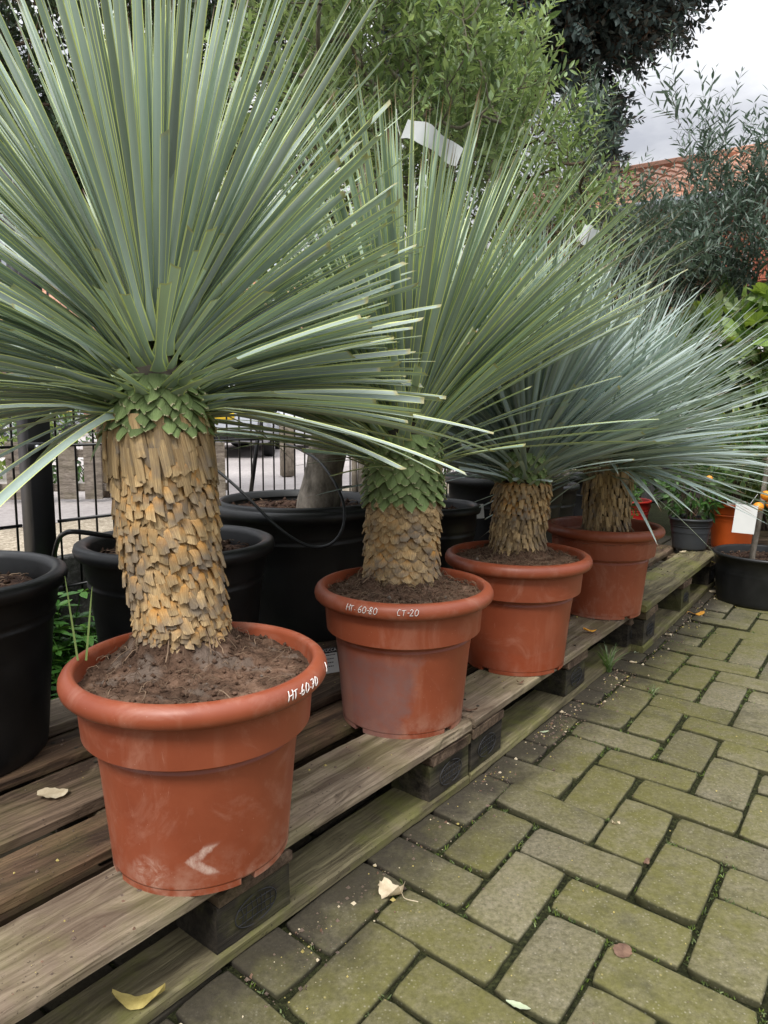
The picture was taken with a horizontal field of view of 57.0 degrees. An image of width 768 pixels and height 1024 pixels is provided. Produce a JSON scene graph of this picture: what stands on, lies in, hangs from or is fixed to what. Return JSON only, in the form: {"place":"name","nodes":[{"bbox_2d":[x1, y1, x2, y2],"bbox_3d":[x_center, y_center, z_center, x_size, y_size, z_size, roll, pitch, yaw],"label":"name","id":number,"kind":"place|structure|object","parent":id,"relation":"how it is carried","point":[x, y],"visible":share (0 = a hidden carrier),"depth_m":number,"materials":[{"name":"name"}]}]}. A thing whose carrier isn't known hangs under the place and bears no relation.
{"place":"outdoors","nodes":[
{"label":"outdoors","id":0,"kind":"place"},
{"bbox_2d":[1,282,301,431],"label":"brick house","id":1,"kind":"structure","parent":0,"point":[44,291],"depth_m":26.23,"materials":[{"name":"brown brick"}]},
{"bbox_2d":[0,433,454,528],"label":"street","id":2,"kind":"structure","parent":0,"point":[68,509],"depth_m":8.30,"materials":[{"name":"asphalt"}]},
{"bbox_2d":[0,391,85,441],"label":"parked car","id":3,"kind":"object","parent":2,"relation":"on","point":[60,431],"visible":0.13,"depth_m":16.26,"materials":[{"name":"silver paint"}]},
{"bbox_2d":[0,410,95,482],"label":"shrub","id":4,"kind":"object","parent":2,"relation":"on","point":[80,469],"visible":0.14,"depth_m":7.39,"materials":[{"name":"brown plant"}]},
{"bbox_2d":[0,442,226,499],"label":"picket fence","id":5,"kind":"object","parent":2,"relation":"on","point":[66,466],"visible":0.28,"depth_m":6.19,"materials":[{"name":"brown wood"}]},
{"bbox_2d":[0,0,404,496],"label":"broadleaf tree","id":6,"kind":"object","parent":2,"relation":"on","point":[10,21],"visible":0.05,"depth_m":5.05,"materials":[{"name":"green plant"}]},
{"bbox_2d":[215,386,279,455],"bbox_3d":[-3.004,-1.928,13.977,1.783,1.480,4.215,0,8,-6],"label":"parked car","id":7,"kind":"object","parent":2,"relation":"on","point":[268,450],"visible":0.1,"depth_m":12.02,"materials":[{"name":"silver paint"}]},
{"bbox_2d":[231,399,310,446],"bbox_3d":[-1.772,-2.248,16.325,4.215,1.480,1.783,3,8,15],"label":"parked car","id":8,"kind":"object","parent":2,"relation":"on","point":[244,444],"visible":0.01,"depth_m":15.56,"materials":[{"name":"white paint"}]},
{"bbox_2d":[279,425,293,476],"bbox_3d":[-1.206,-0.804,8.778,0.140,0.720,0.140,-4,9,-28],"label":"bollard","id":9,"kind":"object","parent":2,"relation":"on","point":[289,460],"visible":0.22,"depth_m":8.74,"materials":[{"name":"brown wood"}]},
{"bbox_2d":[292,0,727,438],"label":"yew tree","id":10,"kind":"object","parent":2,"relation":"on","point":[608,32],"visible":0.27,"depth_m":10.85,"materials":[{"name":"green plant"}]},
{"bbox_2d":[0,469,578,555],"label":"gravel path","id":11,"kind":"structure","parent":0,"point":[8,539],"depth_m":4.67,"materials":[{"name":"beige gravel"}]},
{"bbox_2d":[0,486,751,529],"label":"ground","id":12,"kind":"structure","parent":0,"point":[681,499],"depth_m":6.91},
{"bbox_2d":[0,143,63,694],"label":"fence post","id":13,"kind":"object","parent":12,"relation":"on","point":[38,511],"visible":0.21,"depth_m":1.91,"materials":[{"name":"black metal"}]},
{"bbox_2d":[0,259,22,550],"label":"wire fence","id":14,"kind":"object","parent":13,"relation":"attached to","point":[17,525],"visible":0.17,"depth_m":1.87,"materials":[{"name":"black metal"}]},
{"bbox_2d":[46,258,453,592],"bbox_3d":[-0.188,-0.439,2.880,0.013,1.100,2.400,7,10,37],"label":"wire fence","id":15,"kind":"object","parent":13,"relation":"attached to","point":[79,518],"visible":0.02,"depth_m":2.07,"materials":[{"name":"black metal"}]},
{"bbox_2d":[249,420,260,491],"bbox_3d":[-0.478,-0.274,2.674,0.016,0.394,0.149,3,8,14],"label":"brace rod","id":16,"kind":"object","parent":15,"relation":"attached to","point":[255,455],"visible":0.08,"depth_m":2.65,"materials":[{"name":"black paint"}]},
{"bbox_2d":[0,358,75,478],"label":"shrub","id":17,"kind":"object","parent":12,"relation":"on","point":[3,440],"visible":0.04,"depth_m":8.20,"materials":[{"name":"green plant"}]},
{"bbox_2d":[57,493,448,657],"bbox_3d":[-0.220,0.192,2.989,0.051,0.383,2.425,7,10,37],"label":"gravel board","id":18,"kind":"object","parent":12,"relation":"on","point":[73,567],"depth_m":2.05,"materials":[{"name":"concrete"}]},
{"bbox_2d":[494,143,767,445],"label":"tiled building","id":19,"kind":"structure","parent":12,"relation":"on","point":[668,165],"depth_m":12.18,"materials":[{"name":"orange tile"}]},
{"bbox_2d":[609,160,619,215],"bbox_3d":[3.581,-4.870,11.024,0.147,1.122,0.147,-7,11,-44],"label":"vent pipe","id":20,"kind":"object","parent":19,"relation":"on","point":[614,167],"visible":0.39,"depth_m":10.93,"materials":[{"name":"grey metal"}]},
{"bbox_2d":[635,461,696,501],"bbox_3d":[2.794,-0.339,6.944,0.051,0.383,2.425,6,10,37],"label":"plant","id":21,"kind":"object","parent":12,"relation":"on","point":[651,488],"visible":0.13,"depth_m":6.54,"materials":[{"name":"plant"}]},
{"bbox_2d":[0,503,767,1023],"bbox_3d":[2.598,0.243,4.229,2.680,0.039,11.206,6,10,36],"label":"paving","id":22,"kind":"structure","parent":0,"point":[550,968],"depth_m":1.20,"materials":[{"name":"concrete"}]},
{"bbox_2d":[51,628,97,699],"bbox_3d":[-0.819,0.426,1.886,0.254,0.256,0.268,-7,11,-44],"label":"weed","id":23,"kind":"object","parent":22,"relation":"on","point":[58,663],"visible":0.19,"depth_m":1.87,"materials":[{"name":"green plant"}]},
{"bbox_2d":[52,589,97,684],"bbox_3d":[-0.887,0.364,1.981,0.319,0.352,0.290,8,11,42],"label":"weed","id":24,"kind":"object","parent":22,"relation":"on","point":[83,627],"visible":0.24,"depth_m":1.93,"materials":[{"name":"green plant"}]},
{"bbox_2d":[0,674,471,1023],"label":"pallet","id":25,"kind":"object","parent":22,"relation":"on","point":[210,935],"visible":0.5,"depth_m":1.09,"materials":[{"name":"brown wood"}]},
{"bbox_2d":[0,550,67,776],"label":"plant pot","id":26,"kind":"object","parent":25,"relation":"on","point":[31,583],"visible":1,"depth_m":1.29,"materials":[{"name":"black plastic"}]},
{"bbox_2d":[37,787,67,797],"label":"fallen leaf","id":27,"kind":"object","parent":25,"relation":"on","point":[46,792],"visible":1,"depth_m":1.21,"materials":[{"name":"beige plant"}]},
{"bbox_2d":[112,983,164,1009],"bbox_3d":[-0.323,0.635,0.930,0.068,0.026,0.026,0,8,-6],"label":"fallen leaf","id":28,"kind":"object","parent":25,"relation":"on","point":[129,1002],"visible":1,"depth_m":0.93,"materials":[{"name":"yellow plant"}]},
{"bbox_2d":[72,525,274,642],"bbox_3d":[-0.477,0.240,1.651,0.445,0.364,0.442,1,8,0],"label":"plant pot","id":29,"kind":"object","parent":25,"relation":"on","point":[246,551],"visible":0.3,"depth_m":1.52,"materials":[{"name":"black plastic"}]},
{"bbox_2d":[52,529,114,556],"bbox_3d":[-0.705,0.137,1.589,0.373,0.247,0.232,3,9,19],"label":"hose","id":30,"kind":"object","parent":29,"relation":"on","point":[61,535],"visible":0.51,"depth_m":1.47,"materials":[{"name":"black rubber"}]},
{"bbox_2d":[0,0,493,896],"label":"potted yucca","id":31,"kind":"object","parent":25,"relation":"on","point":[186,700],"visible":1,"depth_m":1.01,"materials":[{"name":"plant"}]},
{"bbox_2d":[65,579,91,660],"bbox_3d":[-0.437,0.154,1.017,0.039,0.125,0.001,1,8,0],"label":"grass sprout","id":32,"kind":"object","parent":31,"relation":"in","point":[75,645],"depth_m":1.02,"materials":[{"name":"green plant"}]},
{"bbox_2d":[0,551,705,994],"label":"crumbs","id":33,"kind":"object","parent":25,"relation":"on","point":[308,769],"visible":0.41,"depth_m":1.25,"materials":[{"name":"soil"}]},
{"bbox_2d":[90,49,713,738],"bbox_3d":[-0.012,-0.253,1.728,1.305,1.327,1.111,1,8,0],"label":"potted yucca","id":34,"kind":"object","parent":25,"relation":"on","point":[404,609],"visible":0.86,"depth_m":1.43,"materials":[{"name":"plant"}]},
{"bbox_2d":[351,458,356,491],"bbox_3d":[-0.108,-0.241,2.592,0.020,1.350,0.020,-3,9,-22],"label":"stake","id":35,"kind":"object","parent":22,"relation":"on","point":[353,475],"depth_m":2.60,"materials":[{"name":"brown wood"}]},
{"bbox_2d":[305,122,444,492],"bbox_3d":[-0.029,-0.504,2.680,0.534,1.847,0.518,-5,10,-34],"label":"young tree","id":36,"kind":"object","parent":22,"relation":"on","point":[359,480],"visible":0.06,"depth_m":2.60,"materials":[{"name":"green plant"}]},
{"bbox_2d":[379,877,417,901],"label":"fallen leaf","id":37,"kind":"object","parent":22,"relation":"on","point":[387,887],"visible":1,"depth_m":1.19,"materials":[{"name":"beige plant"}]},
{"bbox_2d":[180,587,765,1023],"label":"debris","id":38,"kind":"object","parent":22,"relation":"on","point":[246,979],"visible":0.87,"depth_m":1.58,"materials":[{"name":"soil"}]},
{"bbox_2d":[316,612,633,782],"bbox_3d":[0.230,0.420,2.241,0.805,0.148,1.223,6,10,36],"label":"pallet","id":39,"kind":"object","parent":22,"relation":"on","point":[497,732],"visible":0.24,"depth_m":1.85,"materials":[{"name":"brown wood"}]},
{"bbox_2d":[322,647,338,673],"bbox_3d":[-0.135,0.374,1.783,0.043,0.064,0.016,-1,8,-9],"label":"plant label","id":40,"kind":"object","parent":39,"relation":"on","point":[332,660],"visible":0.88,"depth_m":1.78,"materials":[{"name":"white plastic"}]},
{"bbox_2d":[186,0,580,641],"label":"potted olive tree","id":41,"kind":"object","parent":39,"relation":"on","point":[294,572],"visible":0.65,"depth_m":2.10,"materials":[{"name":"green plant"}]},
{"bbox_2d":[218,443,345,548],"bbox_3d":[-0.242,-0.051,1.971,0.373,0.259,0.343,6,10,33],"label":"hose","id":42,"kind":"object","parent":41,"relation":"hanging from","point":[259,509],"visible":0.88,"depth_m":1.87,"materials":[{"name":"rubber"}]},
{"bbox_2d":[396,109,462,165],"bbox_3d":[0.132,-1.076,2.010,0.195,0.154,0.061,1,8,0],"label":"hanging tag","id":43,"kind":"object","parent":41,"relation":"hanging from","point":[419,128],"visible":0.63,"depth_m":2.00,"materials":[{"name":"white plastic"}]},
{"bbox_2d":[439,498,480,568],"bbox_3d":[0.149,0.151,2.319,0.329,0.364,0.331,1,8,0],"label":"plant pot","id":44,"kind":"object","parent":39,"relation":"on","point":[458,520],"visible":0.28,"depth_m":2.18,"materials":[{"name":"black plastic"}]},
{"bbox_2d":[284,200,767,676],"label":"potted yucca","id":45,"kind":"object","parent":39,"relation":"on","point":[525,569],"visible":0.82,"depth_m":1.78,"materials":[{"name":"plant"}]},
{"bbox_2d":[442,250,767,619],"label":"potted yucca","id":46,"kind":"object","parent":39,"relation":"on","point":[611,538],"visible":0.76,"depth_m":2.21,"materials":[{"name":"plant"}]},
{"bbox_2d":[245,612,767,1023],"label":"moss","id":47,"kind":"object","parent":22,"relation":"on","point":[557,893],"visible":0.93,"depth_m":1.26,"materials":[{"name":"green plant"}]},
{"bbox_2d":[506,1000,530,1008],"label":"fallen leaf","id":48,"kind":"object","parent":22,"relation":"on","point":[519,1005],"visible":1,"depth_m":0.96,"materials":[{"name":"white plant"}]},
{"bbox_2d":[594,645,630,671],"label":"grass tuft","id":49,"kind":"object","parent":22,"relation":"on","point":[608,665],"visible":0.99,"depth_m":2.21,"materials":[{"name":"green plant"}]},
{"bbox_2d":[613,943,631,957],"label":"fallen leaf","id":50,"kind":"object","parent":22,"relation":"on","point":[622,950],"visible":1,"depth_m":1.06,"materials":[{"name":"pink plant"}]},
{"bbox_2d":[570,544,714,653],"bbox_3d":[0.900,0.296,3.084,0.805,0.170,1.222,6,10,35],"label":"pallet","id":51,"kind":"object","parent":22,"relation":"on","point":[670,603],"visible":0.32,"depth_m":2.82,"materials":[{"name":"brown wood"}]},
{"bbox_2d":[437,0,636,542],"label":"potted olive tree","id":52,"kind":"object","parent":51,"relation":"on","point":[473,489],"visible":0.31,"depth_m":2.70,"materials":[{"name":"green plant"}]},
{"bbox_2d":[572,219,598,245],"bbox_3d":[0.670,-0.931,2.347,0.094,0.114,0.029,3,8,15],"label":"hanging tag","id":53,"kind":"object","parent":52,"relation":"hanging from","point":[593,231],"visible":0.46,"depth_m":2.34,"materials":[{"name":"white plastic"}]},
{"bbox_2d":[569,471,583,515],"bbox_3d":[1.000,-0.004,3.452,0.331,0.369,0.329,1,8,0],"label":"plant pot","id":54,"kind":"object","parent":51,"relation":"on","point":[578,510],"visible":0.07,"depth_m":3.33,"materials":[{"name":"black plastic"}]},
{"bbox_2d":[626,483,641,518],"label":"potted shrub","id":55,"kind":"object","parent":51,"relation":"on","point":[637,499],"depth_m":3.29,"materials":[{"name":"green plant"}]},
{"bbox_2d":[530,55,737,516],"bbox_3d":[1.144,-0.964,3.416,1.066,2.283,1.426,2,8,11],"label":"potted olive tree","id":56,"kind":"object","parent":51,"relation":"on","point":[568,503],"visible":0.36,"depth_m":3.37,"materials":[{"name":"green plant"}]},
{"bbox_2d":[631,475,653,520],"bbox_3d":[1.222,-0.134,3.616,0.317,0.541,0.316,4,9,25],"label":"potted shrub","id":57,"kind":"object","parent":51,"relation":"on","point":[645,504],"visible":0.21,"depth_m":3.56,"materials":[{"name":"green plant"}]},
{"bbox_2d":[653,454,739,550],"bbox_3d":[1.471,-0.061,3.357,0.391,0.471,0.336,1,8,0],"label":"potted shrub","id":58,"kind":"object","parent":51,"relation":"on","point":[684,536],"visible":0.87,"depth_m":3.31,"materials":[{"name":"green plant"}]},
{"bbox_2d":[643,857,649,863],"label":"fallen leaf","id":59,"kind":"object","parent":22,"relation":"on","point":[646,860],"visible":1,"depth_m":1.27,"materials":[{"name":"plant"}]},
{"bbox_2d":[647,685,663,694],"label":"grass tuft","id":60,"kind":"object","parent":22,"relation":"on","point":[652,691],"visible":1,"depth_m":2.04,"materials":[{"name":"green plant"}]},
{"bbox_2d":[564,20,767,530],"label":"olive tree","id":61,"kind":"object","parent":22,"relation":"on","point":[749,220],"visible":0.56,"depth_m":3.87,"materials":[{"name":"green plant"}]},
{"bbox_2d":[570,237,762,497],"bbox_3d":[1.868,-0.966,5.106,2.016,2.083,1.126,1,8,0],"label":"shrub","id":62,"kind":"object","parent":22,"relation":"on","point":[654,486],"depth_m":5.14,"materials":[{"name":"green plant"}]},
{"bbox_2d":[655,273,767,530],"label":"vine","id":63,"kind":"object","parent":22,"relation":"on","point":[758,292],"visible":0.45,"depth_m":3.67,"materials":[{"name":"green plant"}]},
{"bbox_2d":[674,530,767,552],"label":"pallet","id":64,"kind":"object","parent":22,"relation":"on","point":[763,538],"visible":0.08,"depth_m":3.75,"materials":[{"name":"brown wood"}]},
{"bbox_2d":[688,402,767,546],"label":"potted shrub","id":65,"kind":"object","parent":64,"relation":"on","point":[722,533],"visible":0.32,"depth_m":3.41,"materials":[{"name":"green plant"}]},
{"bbox_2d":[678,353,767,522],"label":"shrub","id":66,"kind":"object","parent":22,"relation":"on","point":[755,362],"visible":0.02,"depth_m":4.16,"materials":[{"name":"green plant"}]},
{"bbox_2d":[707,416,767,610],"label":"citrus tree","id":67,"kind":"object","parent":22,"relation":"on","point":[741,575],"visible":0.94,"depth_m":2.97,"materials":[{"name":"black plastic"}]},
{"bbox_2d":[733,407,767,501],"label":"shrub","id":68,"kind":"object","parent":22,"relation":"on","point":[753,442],"visible":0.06,"depth_m":3.83,"materials":[{"name":"green plant"}]},
{"bbox_2d":[0,0,767,273],"label":"sky","id":69,"kind":"structure","parent":0,"point":[737,38],"materials":[{"name":"white"}]},
{"bbox_2d":[442,341,573,493],"bbox_3d":[0.893,-0.991,6.124,2.084,1.954,1.123,1,8,0],"label":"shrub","id":70,"kind":"object","parent":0,"point":[444,471],"depth_m":6.11,"materials":[{"name":"green plant"}]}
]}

